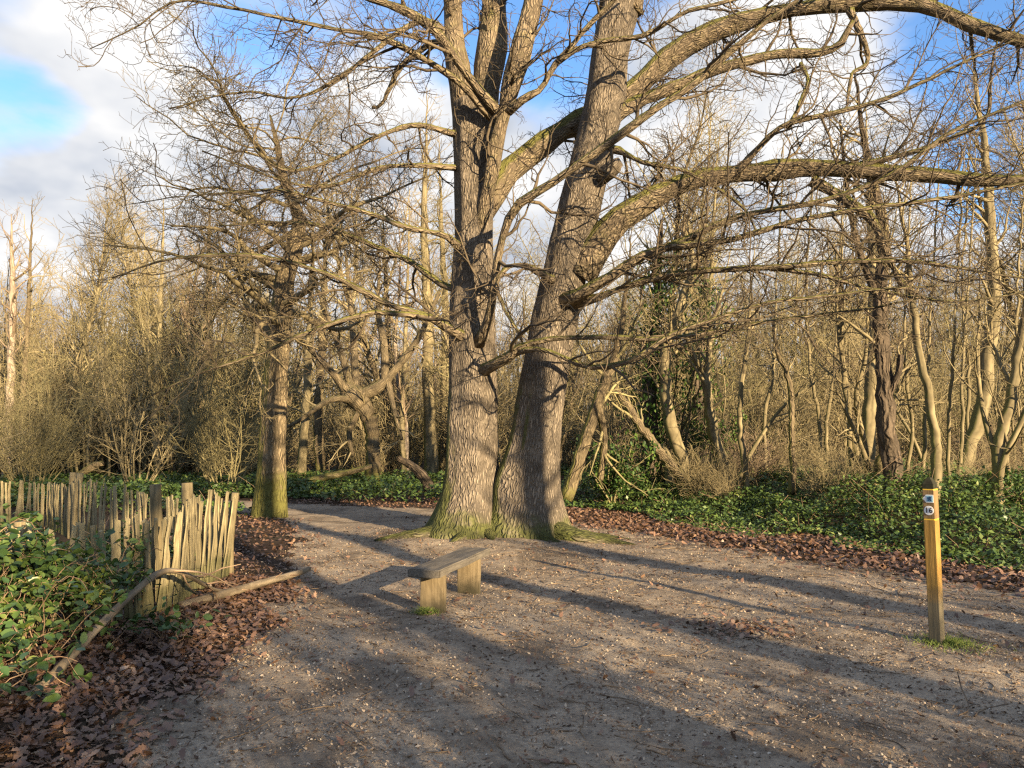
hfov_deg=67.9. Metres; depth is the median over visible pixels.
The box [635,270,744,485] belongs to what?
coppiced tree
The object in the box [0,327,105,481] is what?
bare thicket
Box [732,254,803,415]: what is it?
woodland tree
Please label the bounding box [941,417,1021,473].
bare shrub
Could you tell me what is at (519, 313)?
woodland tree
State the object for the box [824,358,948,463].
bare thicket
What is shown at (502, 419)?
coppiced tree
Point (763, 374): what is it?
bare thicket
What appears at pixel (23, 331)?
bare thicket
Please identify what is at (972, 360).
coppiced tree
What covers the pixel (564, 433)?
coppiced tree
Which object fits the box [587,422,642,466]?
bare shrub
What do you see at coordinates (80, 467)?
bare thicket
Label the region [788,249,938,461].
young tree
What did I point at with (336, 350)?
woodland tree
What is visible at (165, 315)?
birch tree
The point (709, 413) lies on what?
woodland tree
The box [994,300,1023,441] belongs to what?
coppiced tree
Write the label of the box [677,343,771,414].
bare thicket
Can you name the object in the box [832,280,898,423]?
young tree
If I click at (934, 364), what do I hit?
bare thicket
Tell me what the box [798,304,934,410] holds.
coppiced tree
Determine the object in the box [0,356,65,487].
bare shrub
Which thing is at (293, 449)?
bare shrub
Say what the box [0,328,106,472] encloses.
bare thicket
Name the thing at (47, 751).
fallen leaves
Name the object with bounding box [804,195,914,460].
woodland tree
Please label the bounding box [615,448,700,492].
bare shrub
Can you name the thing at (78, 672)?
bramble bush
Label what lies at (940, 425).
bare thicket
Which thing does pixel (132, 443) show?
young tree
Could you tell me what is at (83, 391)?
coppiced tree
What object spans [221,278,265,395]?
woodland tree
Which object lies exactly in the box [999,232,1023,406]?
woodland tree
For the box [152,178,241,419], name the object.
woodland tree
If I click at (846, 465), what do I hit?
bare shrub
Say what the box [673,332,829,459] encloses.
bare thicket
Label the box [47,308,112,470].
coppiced tree
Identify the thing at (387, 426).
bare thicket
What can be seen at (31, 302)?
woodland tree
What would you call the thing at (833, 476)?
bare shrub
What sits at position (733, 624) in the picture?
fallen leaves
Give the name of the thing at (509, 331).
young tree
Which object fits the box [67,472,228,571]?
paling fence
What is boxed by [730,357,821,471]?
coppiced tree
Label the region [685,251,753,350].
woodland tree
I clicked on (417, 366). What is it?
woodland tree
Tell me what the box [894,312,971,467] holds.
coppiced tree
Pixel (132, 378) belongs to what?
bare thicket
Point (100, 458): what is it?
coppiced tree
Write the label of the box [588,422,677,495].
bare shrub
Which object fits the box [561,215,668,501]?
leaning tree
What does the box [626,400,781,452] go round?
bare shrub
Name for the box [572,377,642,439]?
bare thicket
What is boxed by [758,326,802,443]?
young tree
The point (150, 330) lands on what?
bare thicket
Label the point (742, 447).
young tree
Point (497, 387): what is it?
bare thicket
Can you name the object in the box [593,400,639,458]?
bare shrub
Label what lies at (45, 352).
bare thicket
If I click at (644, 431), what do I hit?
dead leaning tree
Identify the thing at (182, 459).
coppiced tree
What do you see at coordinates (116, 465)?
bare thicket
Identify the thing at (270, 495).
oak tree
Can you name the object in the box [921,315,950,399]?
woodland tree
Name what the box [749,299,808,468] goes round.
coppiced tree
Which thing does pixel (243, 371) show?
bare thicket
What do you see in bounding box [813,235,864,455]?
young tree
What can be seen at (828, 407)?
young tree
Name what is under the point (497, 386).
bare thicket
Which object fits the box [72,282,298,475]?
bare thicket
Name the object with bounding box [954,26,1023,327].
woodland tree
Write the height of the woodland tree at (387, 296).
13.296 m
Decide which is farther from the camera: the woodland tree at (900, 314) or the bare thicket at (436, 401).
the woodland tree at (900, 314)
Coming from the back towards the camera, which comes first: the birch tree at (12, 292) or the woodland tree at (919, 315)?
the woodland tree at (919, 315)
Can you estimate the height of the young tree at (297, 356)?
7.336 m
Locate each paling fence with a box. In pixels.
[0,480,67,536]
[2,482,238,635]
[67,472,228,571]
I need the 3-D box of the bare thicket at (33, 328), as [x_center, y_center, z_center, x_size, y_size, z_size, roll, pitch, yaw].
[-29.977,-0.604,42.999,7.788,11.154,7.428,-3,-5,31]
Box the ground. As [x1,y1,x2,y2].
[0,453,1023,767]
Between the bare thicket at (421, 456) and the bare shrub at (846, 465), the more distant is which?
the bare thicket at (421, 456)
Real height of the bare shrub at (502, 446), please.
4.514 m
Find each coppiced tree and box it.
[0,244,30,422]
[7,291,180,477]
[8,281,124,476]
[15,276,53,363]
[27,333,78,472]
[38,344,110,473]
[41,278,178,408]
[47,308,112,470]
[60,317,174,475]
[137,323,183,473]
[151,305,240,473]
[158,353,260,474]
[255,217,347,469]
[290,381,346,464]
[313,299,446,469]
[316,368,396,476]
[323,379,405,454]
[405,374,438,463]
[497,371,512,457]
[500,314,594,453]
[518,299,612,468]
[561,340,594,473]
[572,313,642,467]
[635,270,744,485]
[694,296,769,409]
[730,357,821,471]
[733,334,823,461]
[745,221,875,455]
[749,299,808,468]
[797,195,893,496]
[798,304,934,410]
[799,242,903,450]
[815,289,934,465]
[893,293,1023,469]
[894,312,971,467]
[909,332,980,463]
[929,294,1023,472]
[933,280,1015,437]
[937,356,971,440]
[951,255,1023,462]
[956,342,1023,459]
[982,312,1023,413]
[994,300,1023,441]
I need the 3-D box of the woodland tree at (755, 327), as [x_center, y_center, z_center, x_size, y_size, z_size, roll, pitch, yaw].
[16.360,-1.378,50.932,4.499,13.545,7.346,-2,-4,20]
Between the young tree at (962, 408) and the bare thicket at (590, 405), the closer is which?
the young tree at (962, 408)
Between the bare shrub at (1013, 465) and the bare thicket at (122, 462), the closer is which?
the bare shrub at (1013, 465)
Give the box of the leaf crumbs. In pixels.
[0,526,1023,767]
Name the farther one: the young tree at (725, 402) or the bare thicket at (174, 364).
the bare thicket at (174, 364)
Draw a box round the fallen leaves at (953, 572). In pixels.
[565,502,1023,607]
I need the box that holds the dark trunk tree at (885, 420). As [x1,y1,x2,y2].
[763,29,946,500]
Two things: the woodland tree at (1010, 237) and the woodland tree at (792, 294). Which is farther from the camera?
the woodland tree at (792, 294)
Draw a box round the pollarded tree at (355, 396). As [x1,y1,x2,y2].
[249,241,451,487]
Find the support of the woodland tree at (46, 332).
on the ground
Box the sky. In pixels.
[0,0,1023,426]
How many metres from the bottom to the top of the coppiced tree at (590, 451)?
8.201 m
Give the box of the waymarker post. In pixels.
[922,477,944,645]
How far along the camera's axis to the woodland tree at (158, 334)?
30.11 m
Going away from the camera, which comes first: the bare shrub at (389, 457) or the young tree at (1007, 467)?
the young tree at (1007, 467)
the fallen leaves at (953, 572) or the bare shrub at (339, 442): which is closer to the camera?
the fallen leaves at (953, 572)
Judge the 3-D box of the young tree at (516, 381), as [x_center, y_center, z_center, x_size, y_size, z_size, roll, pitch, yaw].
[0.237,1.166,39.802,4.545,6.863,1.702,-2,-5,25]
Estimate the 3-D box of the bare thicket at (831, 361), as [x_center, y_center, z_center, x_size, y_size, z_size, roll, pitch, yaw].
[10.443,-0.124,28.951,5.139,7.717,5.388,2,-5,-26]
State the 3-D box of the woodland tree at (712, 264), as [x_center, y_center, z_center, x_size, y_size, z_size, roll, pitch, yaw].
[6.274,-3.415,27.039,5.355,14.111,4.943,0,-4,-2]
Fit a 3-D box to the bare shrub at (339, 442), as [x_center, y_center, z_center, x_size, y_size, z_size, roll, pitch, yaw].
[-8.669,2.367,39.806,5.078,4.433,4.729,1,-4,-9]
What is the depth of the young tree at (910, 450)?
16.01 m
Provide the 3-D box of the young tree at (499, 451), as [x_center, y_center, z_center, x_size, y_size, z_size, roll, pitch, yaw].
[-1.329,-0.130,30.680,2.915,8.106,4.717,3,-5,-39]
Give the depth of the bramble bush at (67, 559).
5.94 m
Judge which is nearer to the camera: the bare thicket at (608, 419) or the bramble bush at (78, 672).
the bramble bush at (78, 672)
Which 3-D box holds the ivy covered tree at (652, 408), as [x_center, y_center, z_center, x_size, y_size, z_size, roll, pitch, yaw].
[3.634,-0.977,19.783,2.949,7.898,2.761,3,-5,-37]
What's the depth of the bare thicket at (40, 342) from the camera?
37.74 m
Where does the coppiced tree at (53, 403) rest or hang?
on the ground
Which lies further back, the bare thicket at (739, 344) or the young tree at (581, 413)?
the bare thicket at (739, 344)
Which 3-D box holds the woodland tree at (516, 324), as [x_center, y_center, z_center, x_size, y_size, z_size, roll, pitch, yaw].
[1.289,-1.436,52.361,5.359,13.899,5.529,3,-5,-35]
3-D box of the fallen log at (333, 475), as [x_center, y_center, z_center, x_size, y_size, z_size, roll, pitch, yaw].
[-5.519,2.799,22.853,2.641,0.785,0.234,0,-4,0]
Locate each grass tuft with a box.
[409,606,442,615]
[891,630,1016,655]
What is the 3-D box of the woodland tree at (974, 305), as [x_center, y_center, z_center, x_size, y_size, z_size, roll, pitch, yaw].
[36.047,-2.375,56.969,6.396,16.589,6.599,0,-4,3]
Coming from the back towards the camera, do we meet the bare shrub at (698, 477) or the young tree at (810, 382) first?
the young tree at (810, 382)
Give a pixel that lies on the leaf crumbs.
(596, 712)
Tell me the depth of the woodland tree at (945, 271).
34.93 m
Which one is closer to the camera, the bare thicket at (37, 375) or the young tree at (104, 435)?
the young tree at (104, 435)
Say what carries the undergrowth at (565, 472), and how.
on the ground
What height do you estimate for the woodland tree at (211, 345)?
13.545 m
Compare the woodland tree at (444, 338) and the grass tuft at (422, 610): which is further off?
the woodland tree at (444, 338)
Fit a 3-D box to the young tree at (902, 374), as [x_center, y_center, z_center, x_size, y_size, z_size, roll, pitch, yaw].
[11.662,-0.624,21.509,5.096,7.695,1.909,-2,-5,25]
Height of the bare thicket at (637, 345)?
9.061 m
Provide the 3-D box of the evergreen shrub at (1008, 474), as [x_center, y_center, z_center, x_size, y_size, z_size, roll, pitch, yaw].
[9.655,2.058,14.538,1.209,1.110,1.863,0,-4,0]
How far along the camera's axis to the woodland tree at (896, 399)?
15.57 m
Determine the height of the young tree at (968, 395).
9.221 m
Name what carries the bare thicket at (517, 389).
on the ground
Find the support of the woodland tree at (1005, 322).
on the ground
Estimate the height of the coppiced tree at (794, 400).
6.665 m
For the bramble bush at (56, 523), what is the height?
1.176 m
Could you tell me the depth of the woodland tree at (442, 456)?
33.03 m
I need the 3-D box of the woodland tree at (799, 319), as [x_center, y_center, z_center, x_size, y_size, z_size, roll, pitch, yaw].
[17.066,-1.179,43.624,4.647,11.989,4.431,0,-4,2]
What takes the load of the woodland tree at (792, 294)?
on the ground
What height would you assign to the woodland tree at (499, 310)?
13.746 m
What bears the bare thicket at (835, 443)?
on the ground
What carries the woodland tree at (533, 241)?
on the ground
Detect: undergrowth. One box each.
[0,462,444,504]
[0,499,181,623]
[560,457,975,500]
[561,444,1023,569]
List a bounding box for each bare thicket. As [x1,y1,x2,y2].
[0,216,80,394]
[0,242,66,372]
[0,269,115,416]
[0,280,58,471]
[0,280,77,474]
[0,285,61,392]
[0,309,132,465]
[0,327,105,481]
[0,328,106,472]
[0,332,122,465]
[0,333,67,387]
[0,335,115,489]
[0,338,124,476]
[0,340,56,412]
[2,280,143,473]
[5,254,64,341]
[12,264,256,473]
[16,253,156,469]
[19,347,162,469]
[52,288,270,470]
[53,266,202,468]
[56,317,162,470]
[58,281,233,491]
[65,356,151,471]
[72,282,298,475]
[74,322,238,472]
[94,249,349,475]
[103,237,281,476]
[104,271,230,467]
[109,155,317,472]
[117,335,262,468]
[127,320,319,484]
[128,269,382,466]
[140,353,312,494]
[195,288,317,457]
[224,318,303,415]
[291,346,361,469]
[324,307,438,477]
[336,371,439,468]
[356,375,448,471]
[407,330,510,450]
[409,387,439,449]
[420,306,524,445]
[433,341,520,440]
[495,283,614,451]
[497,337,524,452]
[497,343,614,461]
[543,228,745,459]
[546,208,717,445]
[568,265,691,471]
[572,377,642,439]
[575,349,632,435]
[602,288,736,421]
[642,279,784,449]
[672,296,860,470]
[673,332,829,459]
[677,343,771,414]
[682,365,779,437]
[711,284,862,463]
[714,308,852,451]
[740,306,863,465]
[746,304,865,467]
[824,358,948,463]
[829,283,986,464]
[858,297,958,455]
[891,321,1023,469]
[911,352,998,457]
[913,372,1000,463]
[931,355,975,421]
[945,370,1016,458]
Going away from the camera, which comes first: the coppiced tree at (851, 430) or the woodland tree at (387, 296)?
the coppiced tree at (851, 430)
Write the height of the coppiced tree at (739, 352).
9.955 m
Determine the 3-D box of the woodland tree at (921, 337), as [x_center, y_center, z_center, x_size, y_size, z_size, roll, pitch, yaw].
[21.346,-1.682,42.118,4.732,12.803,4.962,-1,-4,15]
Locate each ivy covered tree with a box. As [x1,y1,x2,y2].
[591,199,708,498]
[660,229,744,488]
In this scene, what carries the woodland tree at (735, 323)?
on the ground
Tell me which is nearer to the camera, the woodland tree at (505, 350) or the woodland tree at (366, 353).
the woodland tree at (366, 353)
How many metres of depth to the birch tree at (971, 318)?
46.77 m
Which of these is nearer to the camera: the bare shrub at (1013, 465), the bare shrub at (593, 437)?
the bare shrub at (1013, 465)
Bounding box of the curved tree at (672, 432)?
[639,195,724,488]
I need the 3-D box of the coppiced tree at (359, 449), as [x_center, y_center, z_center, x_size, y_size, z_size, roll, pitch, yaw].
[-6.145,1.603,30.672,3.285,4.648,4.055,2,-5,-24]
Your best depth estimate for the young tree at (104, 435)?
24.91 m
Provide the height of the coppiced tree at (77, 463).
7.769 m
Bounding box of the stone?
[531,587,540,592]
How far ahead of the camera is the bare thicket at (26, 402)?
28.45 m
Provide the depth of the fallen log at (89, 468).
23.78 m
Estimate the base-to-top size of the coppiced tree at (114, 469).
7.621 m
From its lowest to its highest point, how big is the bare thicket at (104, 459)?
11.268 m
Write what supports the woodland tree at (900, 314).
on the ground
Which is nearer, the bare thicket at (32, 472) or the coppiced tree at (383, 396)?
the bare thicket at (32, 472)
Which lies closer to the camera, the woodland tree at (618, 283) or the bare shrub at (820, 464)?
the bare shrub at (820, 464)
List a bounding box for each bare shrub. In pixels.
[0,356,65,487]
[120,434,195,471]
[123,430,189,471]
[179,405,335,475]
[286,420,312,465]
[287,413,382,470]
[309,405,362,464]
[310,400,382,468]
[341,428,423,474]
[435,378,516,463]
[563,385,640,461]
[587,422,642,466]
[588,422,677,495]
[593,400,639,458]
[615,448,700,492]
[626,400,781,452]
[639,413,761,464]
[640,406,773,470]
[660,443,753,499]
[670,420,795,495]
[676,345,837,488]
[676,361,784,440]
[686,450,734,502]
[691,455,757,506]
[708,453,757,487]
[768,435,844,501]
[775,430,881,511]
[783,437,875,512]
[789,450,870,501]
[802,404,957,457]
[809,438,860,493]
[812,445,860,465]
[819,450,921,510]
[822,419,919,460]
[873,463,980,508]
[914,421,1009,468]
[915,440,991,513]
[922,446,984,494]
[928,401,1022,472]
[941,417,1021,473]
[974,429,1023,483]
[993,427,1023,472]
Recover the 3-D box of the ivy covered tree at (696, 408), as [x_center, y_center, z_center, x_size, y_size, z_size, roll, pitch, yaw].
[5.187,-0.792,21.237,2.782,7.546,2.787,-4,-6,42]
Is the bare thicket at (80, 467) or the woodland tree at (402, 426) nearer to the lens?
the woodland tree at (402, 426)
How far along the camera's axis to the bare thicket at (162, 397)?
30.20 m
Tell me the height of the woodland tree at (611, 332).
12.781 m
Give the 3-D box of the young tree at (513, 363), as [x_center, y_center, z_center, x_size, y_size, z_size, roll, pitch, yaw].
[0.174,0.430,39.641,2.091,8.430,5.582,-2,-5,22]
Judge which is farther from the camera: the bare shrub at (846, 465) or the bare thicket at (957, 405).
the bare thicket at (957, 405)
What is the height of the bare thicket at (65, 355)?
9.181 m
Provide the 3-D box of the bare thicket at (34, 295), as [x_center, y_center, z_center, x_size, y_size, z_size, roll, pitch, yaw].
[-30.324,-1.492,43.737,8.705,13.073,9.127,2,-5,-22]
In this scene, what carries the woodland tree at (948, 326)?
on the ground
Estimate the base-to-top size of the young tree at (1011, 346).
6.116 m
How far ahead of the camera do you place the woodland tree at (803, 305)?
45.99 m
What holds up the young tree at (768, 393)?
on the ground
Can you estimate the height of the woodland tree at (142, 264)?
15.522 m
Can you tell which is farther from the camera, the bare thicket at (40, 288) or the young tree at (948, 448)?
the bare thicket at (40, 288)
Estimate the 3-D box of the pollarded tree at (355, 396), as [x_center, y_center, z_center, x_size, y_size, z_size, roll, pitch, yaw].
[-5.429,-0.935,26.314,7.183,9.081,4.386,1,-4,-15]
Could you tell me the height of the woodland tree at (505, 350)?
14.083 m
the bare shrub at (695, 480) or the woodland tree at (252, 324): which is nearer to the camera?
the bare shrub at (695, 480)
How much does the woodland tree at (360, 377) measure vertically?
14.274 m
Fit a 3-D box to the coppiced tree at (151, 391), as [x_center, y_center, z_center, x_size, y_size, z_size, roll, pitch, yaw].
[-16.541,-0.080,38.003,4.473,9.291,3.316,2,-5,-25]
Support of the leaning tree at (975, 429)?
on the ground
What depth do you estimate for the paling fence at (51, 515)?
14.04 m
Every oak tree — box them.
[57,0,1023,541]
[62,0,450,517]
[449,0,1023,544]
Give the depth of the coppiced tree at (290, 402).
32.44 m
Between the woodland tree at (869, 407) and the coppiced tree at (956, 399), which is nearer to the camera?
the woodland tree at (869, 407)
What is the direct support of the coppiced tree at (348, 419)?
on the ground
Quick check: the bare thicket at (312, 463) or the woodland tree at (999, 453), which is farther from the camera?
the bare thicket at (312, 463)
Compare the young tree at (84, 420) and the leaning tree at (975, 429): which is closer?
the leaning tree at (975, 429)
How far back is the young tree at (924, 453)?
18.07 m
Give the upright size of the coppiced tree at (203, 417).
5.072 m
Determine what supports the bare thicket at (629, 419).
on the ground
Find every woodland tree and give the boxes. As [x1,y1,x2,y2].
[0,259,66,366]
[2,191,79,474]
[31,301,65,362]
[32,172,153,471]
[32,298,65,362]
[86,164,184,387]
[90,311,135,376]
[115,231,178,349]
[121,219,200,345]
[132,172,278,472]
[133,185,193,477]
[145,235,217,354]
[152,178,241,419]
[184,189,221,470]
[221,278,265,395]
[231,259,297,401]
[270,114,446,474]
[288,301,318,418]
[290,179,362,477]
[293,205,347,471]
[303,293,369,461]
[341,306,377,433]
[366,191,421,431]
[382,170,432,478]
[395,60,454,472]
[398,328,438,408]
[401,185,513,416]
[421,117,453,474]
[434,281,519,408]
[493,252,568,427]
[495,274,536,406]
[495,322,520,421]
[500,213,614,458]
[508,242,580,461]
[524,251,596,400]
[584,247,653,424]
[592,297,631,381]
[594,268,646,403]
[595,41,766,469]
[619,93,776,414]
[626,209,764,494]
[677,262,725,331]
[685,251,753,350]
[711,273,763,395]
[725,263,779,408]
[731,209,826,395]
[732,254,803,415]
[773,239,858,409]
[777,259,825,415]
[785,183,943,434]
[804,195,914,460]
[810,77,926,467]
[863,224,962,403]
[865,253,945,425]
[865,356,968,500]
[890,263,959,420]
[890,271,933,378]
[920,79,1023,406]
[920,260,986,417]
[920,273,987,400]
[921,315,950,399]
[928,76,1023,514]
[937,265,1002,377]
[948,251,1010,382]
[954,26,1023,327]
[972,254,1022,411]
[994,188,1023,393]
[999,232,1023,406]
[1000,251,1023,346]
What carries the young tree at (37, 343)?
on the ground
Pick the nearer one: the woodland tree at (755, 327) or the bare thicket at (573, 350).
the bare thicket at (573, 350)
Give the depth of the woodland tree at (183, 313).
31.89 m
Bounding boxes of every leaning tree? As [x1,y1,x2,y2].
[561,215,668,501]
[575,342,695,491]
[862,127,981,499]
[932,0,1023,485]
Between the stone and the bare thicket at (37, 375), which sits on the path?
the stone
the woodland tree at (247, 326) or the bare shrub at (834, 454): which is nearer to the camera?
the bare shrub at (834, 454)
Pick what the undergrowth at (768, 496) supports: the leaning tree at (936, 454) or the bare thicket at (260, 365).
the leaning tree at (936, 454)
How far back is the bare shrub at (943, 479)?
16.08 m
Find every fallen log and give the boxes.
[65,460,104,480]
[178,566,310,607]
[288,464,372,488]
[396,456,433,492]
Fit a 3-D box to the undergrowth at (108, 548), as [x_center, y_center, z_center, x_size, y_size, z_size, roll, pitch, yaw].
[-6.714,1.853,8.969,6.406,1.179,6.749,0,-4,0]
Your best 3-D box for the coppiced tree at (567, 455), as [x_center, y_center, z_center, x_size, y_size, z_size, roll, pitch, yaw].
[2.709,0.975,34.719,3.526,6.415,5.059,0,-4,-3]
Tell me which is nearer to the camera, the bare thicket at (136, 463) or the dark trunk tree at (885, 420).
the dark trunk tree at (885, 420)
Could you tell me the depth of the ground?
11.00 m
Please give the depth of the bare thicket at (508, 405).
35.71 m
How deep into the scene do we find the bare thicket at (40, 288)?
40.55 m
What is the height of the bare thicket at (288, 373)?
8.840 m
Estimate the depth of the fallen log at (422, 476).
19.80 m
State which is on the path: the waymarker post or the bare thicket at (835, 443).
the waymarker post
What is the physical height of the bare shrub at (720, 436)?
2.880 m
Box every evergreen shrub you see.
[569,433,663,502]
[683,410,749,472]
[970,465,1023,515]
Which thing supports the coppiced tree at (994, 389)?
on the ground
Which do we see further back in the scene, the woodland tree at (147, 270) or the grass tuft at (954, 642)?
the woodland tree at (147, 270)
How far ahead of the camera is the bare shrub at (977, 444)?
23.98 m
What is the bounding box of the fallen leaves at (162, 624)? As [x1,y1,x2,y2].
[100,594,231,650]
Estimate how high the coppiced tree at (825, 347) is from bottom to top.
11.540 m
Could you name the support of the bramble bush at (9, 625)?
on the ground
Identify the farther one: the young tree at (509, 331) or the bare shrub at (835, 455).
the young tree at (509, 331)
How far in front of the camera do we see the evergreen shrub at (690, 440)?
20.50 m
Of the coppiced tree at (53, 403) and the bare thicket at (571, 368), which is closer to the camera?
the coppiced tree at (53, 403)
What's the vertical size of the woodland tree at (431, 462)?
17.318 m
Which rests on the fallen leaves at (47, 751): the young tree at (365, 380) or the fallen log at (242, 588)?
the fallen log at (242, 588)
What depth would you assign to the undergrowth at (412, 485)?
21.36 m
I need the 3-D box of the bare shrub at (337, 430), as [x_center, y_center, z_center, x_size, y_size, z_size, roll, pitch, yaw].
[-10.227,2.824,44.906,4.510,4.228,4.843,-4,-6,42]
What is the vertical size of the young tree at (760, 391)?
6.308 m
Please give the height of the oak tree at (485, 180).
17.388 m
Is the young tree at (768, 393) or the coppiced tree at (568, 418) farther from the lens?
the coppiced tree at (568, 418)
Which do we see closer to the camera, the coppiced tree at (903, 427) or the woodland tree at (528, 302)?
the coppiced tree at (903, 427)
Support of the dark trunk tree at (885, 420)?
on the ground
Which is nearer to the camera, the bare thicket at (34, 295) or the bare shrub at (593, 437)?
the bare shrub at (593, 437)
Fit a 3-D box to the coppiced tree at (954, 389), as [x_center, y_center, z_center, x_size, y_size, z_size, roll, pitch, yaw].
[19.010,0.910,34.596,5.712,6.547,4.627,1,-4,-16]
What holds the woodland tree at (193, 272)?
on the ground
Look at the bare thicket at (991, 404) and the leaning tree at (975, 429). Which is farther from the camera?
the bare thicket at (991, 404)
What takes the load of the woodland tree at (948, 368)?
on the ground
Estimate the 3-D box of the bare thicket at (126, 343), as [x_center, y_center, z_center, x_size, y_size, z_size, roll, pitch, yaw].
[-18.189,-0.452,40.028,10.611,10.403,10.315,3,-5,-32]
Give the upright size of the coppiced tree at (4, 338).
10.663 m
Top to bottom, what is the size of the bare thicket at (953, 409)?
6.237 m
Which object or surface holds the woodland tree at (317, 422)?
on the ground
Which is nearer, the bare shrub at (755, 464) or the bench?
the bench
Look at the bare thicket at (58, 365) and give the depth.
38.71 m
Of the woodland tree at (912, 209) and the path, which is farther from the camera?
the woodland tree at (912, 209)
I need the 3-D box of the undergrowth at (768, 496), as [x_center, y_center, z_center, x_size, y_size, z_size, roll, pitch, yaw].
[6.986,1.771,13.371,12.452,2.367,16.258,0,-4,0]
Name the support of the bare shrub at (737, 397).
on the ground
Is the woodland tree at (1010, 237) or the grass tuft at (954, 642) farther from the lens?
the woodland tree at (1010, 237)
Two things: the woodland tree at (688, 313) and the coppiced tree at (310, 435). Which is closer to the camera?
the coppiced tree at (310, 435)
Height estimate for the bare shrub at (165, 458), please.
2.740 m
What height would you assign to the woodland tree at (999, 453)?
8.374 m
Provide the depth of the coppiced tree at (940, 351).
28.48 m
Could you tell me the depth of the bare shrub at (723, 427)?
26.89 m
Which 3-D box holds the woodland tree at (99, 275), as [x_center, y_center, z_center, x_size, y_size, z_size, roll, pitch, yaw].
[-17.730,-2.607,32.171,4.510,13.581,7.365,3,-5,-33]
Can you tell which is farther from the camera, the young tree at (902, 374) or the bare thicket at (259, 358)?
the bare thicket at (259, 358)
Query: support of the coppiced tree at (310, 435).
on the ground
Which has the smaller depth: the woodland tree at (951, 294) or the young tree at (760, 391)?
the young tree at (760, 391)
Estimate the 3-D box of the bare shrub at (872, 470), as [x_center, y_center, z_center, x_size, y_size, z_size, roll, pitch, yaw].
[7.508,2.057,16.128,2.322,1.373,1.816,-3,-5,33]
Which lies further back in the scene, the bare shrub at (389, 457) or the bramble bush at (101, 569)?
the bare shrub at (389, 457)
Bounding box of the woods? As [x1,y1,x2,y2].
[0,274,1003,454]
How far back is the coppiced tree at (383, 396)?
31.82 m
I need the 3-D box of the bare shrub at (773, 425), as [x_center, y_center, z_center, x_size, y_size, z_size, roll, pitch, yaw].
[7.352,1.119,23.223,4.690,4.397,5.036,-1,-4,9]
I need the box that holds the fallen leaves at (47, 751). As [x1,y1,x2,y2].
[0,497,438,767]
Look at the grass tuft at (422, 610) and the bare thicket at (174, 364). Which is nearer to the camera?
the grass tuft at (422, 610)
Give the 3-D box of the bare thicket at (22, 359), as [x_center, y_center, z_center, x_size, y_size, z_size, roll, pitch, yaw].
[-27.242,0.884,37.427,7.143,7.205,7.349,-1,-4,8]
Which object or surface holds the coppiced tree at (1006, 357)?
on the ground
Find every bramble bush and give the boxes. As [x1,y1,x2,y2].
[0,503,71,604]
[0,509,71,607]
[0,520,126,645]
[0,563,133,684]
[0,636,92,716]
[22,520,161,634]
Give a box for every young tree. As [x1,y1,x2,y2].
[0,313,63,439]
[1,279,73,471]
[36,257,133,477]
[71,243,150,479]
[117,241,185,475]
[287,324,303,408]
[333,268,420,476]
[437,299,531,418]
[446,300,515,463]
[499,317,528,466]
[501,349,523,414]
[563,316,595,433]
[567,305,608,443]
[682,248,760,438]
[711,204,856,493]
[718,319,814,442]
[734,130,803,475]
[736,292,822,494]
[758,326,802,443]
[768,119,835,461]
[784,309,833,455]
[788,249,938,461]
[795,124,866,462]
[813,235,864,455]
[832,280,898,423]
[834,219,1023,447]
[884,108,941,500]
[896,145,966,489]
[914,116,995,495]
[932,136,1017,490]
[940,120,1023,494]
[966,167,1023,495]
[1003,323,1023,410]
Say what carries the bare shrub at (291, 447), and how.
on the ground
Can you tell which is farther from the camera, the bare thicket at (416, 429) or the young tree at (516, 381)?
the young tree at (516, 381)
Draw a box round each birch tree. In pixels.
[0,201,39,474]
[137,266,179,374]
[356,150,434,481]
[408,209,452,468]
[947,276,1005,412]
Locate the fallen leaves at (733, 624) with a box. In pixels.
[123,512,1023,767]
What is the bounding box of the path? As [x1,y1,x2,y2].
[106,500,1023,767]
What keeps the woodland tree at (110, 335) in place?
on the ground
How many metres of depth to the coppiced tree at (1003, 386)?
28.36 m
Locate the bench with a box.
[408,547,489,612]
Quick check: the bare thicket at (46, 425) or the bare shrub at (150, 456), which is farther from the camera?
the bare shrub at (150, 456)
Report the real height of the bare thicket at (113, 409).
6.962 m
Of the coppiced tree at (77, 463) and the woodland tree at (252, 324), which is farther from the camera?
the woodland tree at (252, 324)
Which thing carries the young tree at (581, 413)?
on the ground
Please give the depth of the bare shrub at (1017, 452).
19.54 m
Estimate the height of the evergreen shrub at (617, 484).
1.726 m
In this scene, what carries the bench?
on the path
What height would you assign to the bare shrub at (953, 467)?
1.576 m
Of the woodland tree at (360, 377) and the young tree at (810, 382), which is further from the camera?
the woodland tree at (360, 377)
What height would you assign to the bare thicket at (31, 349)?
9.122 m
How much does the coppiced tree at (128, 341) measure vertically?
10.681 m
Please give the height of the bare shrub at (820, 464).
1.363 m
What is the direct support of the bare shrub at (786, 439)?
on the ground
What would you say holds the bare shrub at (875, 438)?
on the ground

